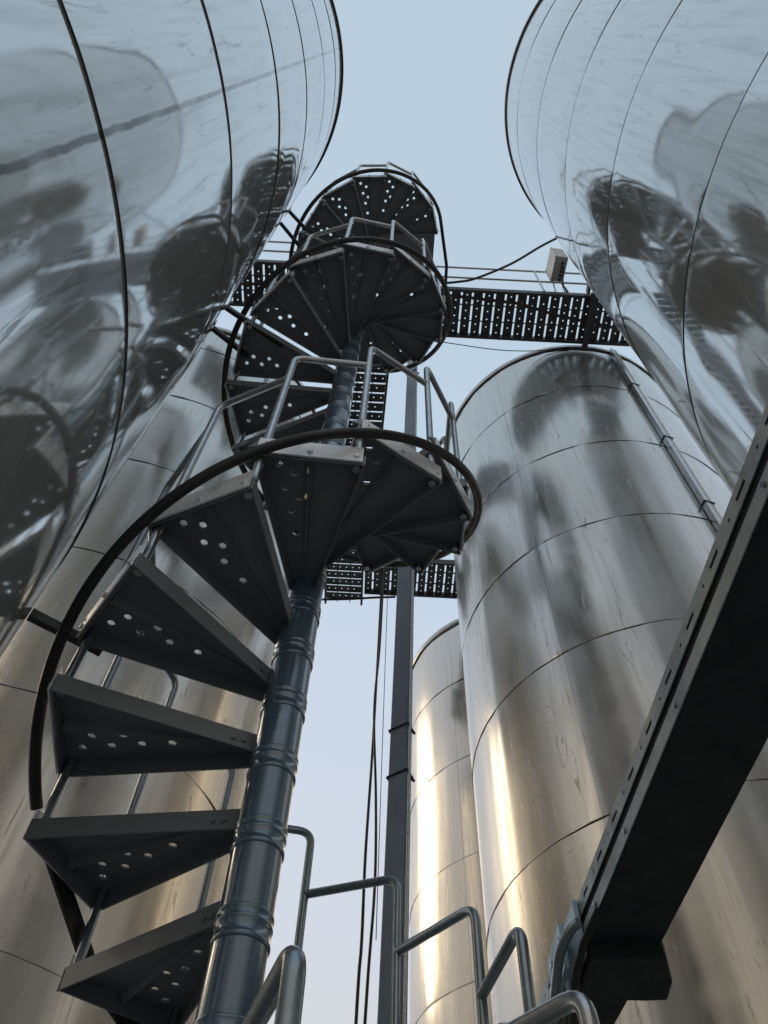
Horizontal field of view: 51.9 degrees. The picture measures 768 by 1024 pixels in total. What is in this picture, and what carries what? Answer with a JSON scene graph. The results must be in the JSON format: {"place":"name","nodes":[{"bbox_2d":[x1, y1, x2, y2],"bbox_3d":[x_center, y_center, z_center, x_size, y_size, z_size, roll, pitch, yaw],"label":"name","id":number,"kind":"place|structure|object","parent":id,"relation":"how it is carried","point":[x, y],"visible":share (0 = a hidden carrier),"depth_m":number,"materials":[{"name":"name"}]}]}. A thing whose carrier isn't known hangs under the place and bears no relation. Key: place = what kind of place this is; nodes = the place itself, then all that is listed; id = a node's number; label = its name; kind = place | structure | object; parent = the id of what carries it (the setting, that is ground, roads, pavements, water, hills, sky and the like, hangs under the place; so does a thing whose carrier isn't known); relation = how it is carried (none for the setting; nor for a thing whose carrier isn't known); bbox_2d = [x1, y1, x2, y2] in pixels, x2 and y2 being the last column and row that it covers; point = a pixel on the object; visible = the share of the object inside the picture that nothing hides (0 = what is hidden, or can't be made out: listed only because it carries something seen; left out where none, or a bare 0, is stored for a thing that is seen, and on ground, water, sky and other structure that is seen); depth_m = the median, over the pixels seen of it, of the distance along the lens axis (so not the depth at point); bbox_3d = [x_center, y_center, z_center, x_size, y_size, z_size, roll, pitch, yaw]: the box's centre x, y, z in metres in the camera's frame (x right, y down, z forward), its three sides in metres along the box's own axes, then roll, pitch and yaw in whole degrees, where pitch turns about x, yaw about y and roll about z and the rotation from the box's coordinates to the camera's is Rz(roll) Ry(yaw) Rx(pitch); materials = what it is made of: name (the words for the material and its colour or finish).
{"place":"outdoors","nodes":[
{"label":"outdoors","id":0,"kind":"place"},
{"bbox_2d":[215,0,646,1023],"label":"sky","id":1,"kind":"structure","parent":0,"point":[424,81],"materials":[{"name":"blue"}]},
{"label":"ground","id":2,"kind":"structure","parent":0,"visible":0},
{"bbox_2d":[0,327,315,1023],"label":"storage tank","id":3,"kind":"object","parent":2,"relation":"on","point":[37,950],"visible":0.21,"depth_m":5.07,"materials":[{"name":"metal"}]},
{"bbox_2d":[0,0,343,657],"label":"storage tank","id":4,"kind":"object","parent":2,"relation":"on","point":[160,161],"visible":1,"depth_m":2.07,"materials":[{"name":"silver metal"}]},
{"bbox_2d":[212,299,282,357],"bbox_3d":[-0.912,-1.137,5.149,0.445,0.090,0.273,37,-64,-19],"label":"tie bracket","id":5,"kind":"object","parent":4,"relation":"attached to","point":[219,333],"visible":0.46,"depth_m":5.12,"materials":[{"name":"black metal"}]},
{"bbox_2d":[279,206,306,246],"bbox_3d":[-0.874,-2.783,7.717,0.228,0.090,0.311,-39,-67,22],"label":"tie bracket","id":6,"kind":"object","parent":4,"relation":"attached to","point":[288,232],"visible":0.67,"depth_m":7.70,"materials":[{"name":"black metal"}]},
{"bbox_2d":[242,945,305,1023],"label":"entry handrail","id":7,"kind":"object","parent":2,"relation":"on","point":[281,991],"visible":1,"depth_m":0.93,"materials":[{"name":"grey metal"}]},
{"bbox_2d":[23,161,535,1023],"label":"spiral staircase","id":8,"kind":"structure","parent":2,"relation":"on","point":[319,501],"depth_m":2.72,"materials":[{"name":"metal"}]},
{"bbox_2d":[26,607,101,656],"bbox_3d":[-1.060,0.402,2.639,0.261,0.040,0.030,32,-63,-17],"label":"tie bracket","id":9,"kind":"object","parent":8,"relation":"attached to","point":[44,620],"visible":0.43,"depth_m":2.61,"materials":[{"name":"black metal"}]},
{"bbox_2d":[229,241,305,307],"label":"walkway","id":10,"kind":"structure","parent":8,"relation":"attached to","point":[258,265],"depth_m":10.02,"materials":[{"name":"black metal"}]},
{"bbox_2d":[377,360,418,1023],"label":"steel post","id":11,"kind":"object","parent":2,"relation":"on","point":[399,777],"visible":0.69,"depth_m":4.07,"materials":[{"name":"metal"}]},
{"bbox_2d":[409,618,492,1023],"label":"storage tank","id":12,"kind":"object","parent":2,"relation":"on","point":[445,875],"visible":0.34,"depth_m":9.77,"materials":[{"name":"metal"}]},
{"bbox_2d":[364,559,456,598],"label":"walkway","id":13,"kind":"structure","parent":12,"relation":"attached to","point":[429,592],"depth_m":12.44,"materials":[{"name":"black metal"}]},
{"bbox_2d":[324,551,363,604],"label":"walkway","id":14,"kind":"structure","parent":13,"relation":"attached to","point":[340,580],"depth_m":12.45,"materials":[{"name":"black metal"}]},
{"bbox_2d":[345,341,388,483],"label":"walkway","id":15,"kind":"structure","parent":14,"relation":"attached to","point":[381,388],"depth_m":10.82,"materials":[{"name":"black metal"}]},
{"bbox_2d":[322,596,395,600],"bbox_3d":[-0.410,1.367,12.508,1.187,0.074,0.049,-2,-58,3],"label":"hanging cable","id":16,"kind":"object","parent":13,"relation":"hanging from","point":[357,598],"visible":0.86,"depth_m":12.48,"materials":[{"name":"black rubber"}]},
{"bbox_2d":[354,568,382,1023],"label":"hanging cable","id":17,"kind":"object","parent":13,"relation":"hanging from","point":[362,909],"visible":0.81,"depth_m":7.98,"materials":[{"name":"black rubber"}]},
{"bbox_2d":[363,567,384,1023],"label":"hanging cable","id":18,"kind":"object","parent":13,"relation":"hanging from","point":[374,889],"visible":0.95,"depth_m":8.18,"materials":[{"name":"black rubber"}]},
{"bbox_2d":[376,567,388,938],"bbox_3d":[0.001,2.276,9.616,0.021,5.950,0.010,3,-58,0],"label":"wire","id":19,"kind":"object","parent":13,"relation":"hanging from","point":[381,766],"visible":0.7,"depth_m":8.67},
{"bbox_2d":[499,990,599,1023],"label":"entry handrail","id":20,"kind":"object","parent":2,"relation":"on","point":[558,1007],"visible":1,"depth_m":1.42,"materials":[{"name":"metal"}]},
{"bbox_2d":[449,345,767,1023],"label":"storage tank","id":21,"kind":"object","parent":2,"relation":"on","point":[580,561],"visible":0.73,"depth_m":6.02,"materials":[{"name":"metal"}]},
{"bbox_2d":[443,342,568,350],"bbox_3d":[1.510,-2.145,10.273,1.802,0.111,0.067,3,-58,0],"label":"hanging cable","id":22,"kind":"object","parent":21,"relation":"hanging from","point":[505,350],"visible":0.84,"depth_m":10.26,"materials":[{"name":"black rubber"}]},
{"bbox_2d":[433,265,630,347],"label":"walkway","id":23,"kind":"structure","parent":21,"relation":"attached to","point":[590,319],"depth_m":10.17,"materials":[{"name":"black metal"}]},
{"bbox_2d":[447,237,556,283],"bbox_3d":[1.633,-3.312,10.381,1.782,1.009,0.114,-11,-59,9],"label":"hanging cable","id":24,"kind":"object","parent":23,"relation":"hanging from","point":[507,265],"visible":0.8,"depth_m":10.28,"materials":[{"name":"black rubber"}]},
{"bbox_2d":[450,294,611,326],"bbox_3d":[1.989,-2.591,10.158,2.729,0.042,0.128,10,-58,-4],"label":"hose","id":25,"kind":"object","parent":23,"relation":"on","point":[527,306],"visible":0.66,"depth_m":10.11,"materials":[{"name":"black rubber"}]},
{"bbox_2d":[545,247,568,292],"bbox_3d":[2.273,-3.138,10.251,0.223,0.752,0.410,3,-58,0],"label":"junction box","id":26,"kind":"object","parent":23,"relation":"on","point":[557,261],"visible":1,"depth_m":10.19,"materials":[{"name":"plastic"}]},
{"bbox_2d":[609,348,722,530],"bbox_3d":[2.843,0.935,5.432,0.105,11.600,0.063,15,-59,-8],"label":"conduit","id":27,"kind":"object","parent":21,"relation":"attached to","point":[707,504],"visible":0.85,"depth_m":7.98,"materials":[{"name":"metal"}]},
{"bbox_2d":[504,0,767,493],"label":"storage tank","id":28,"kind":"object","parent":2,"relation":"on","point":[636,133],"visible":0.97,"depth_m":3.50,"materials":[{"name":"silver metal"}]},
{"bbox_2d":[586,284,590,293],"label":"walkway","id":29,"kind":"structure","parent":28,"relation":"attached to","point":[588,289],"depth_m":9.95,"materials":[{"name":"black metal"}]},
{"bbox_2d":[537,401,767,1023],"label":"overhead beam","id":30,"kind":"structure","parent":28,"relation":"attached to","point":[702,740],"depth_m":2.13,"materials":[{"name":"metal"}]},
{"bbox_2d":[549,918,581,1023],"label":"conduit loop","id":31,"kind":"object","parent":30,"relation":"attached to","point":[574,925],"visible":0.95,"depth_m":2.52,"materials":[{"name":"grey metal"}]},
{"bbox_2d":[568,907,602,1023],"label":"conduit loop","id":32,"kind":"object","parent":30,"relation":"attached to","point":[595,917],"visible":0.88,"depth_m":2.49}
]}

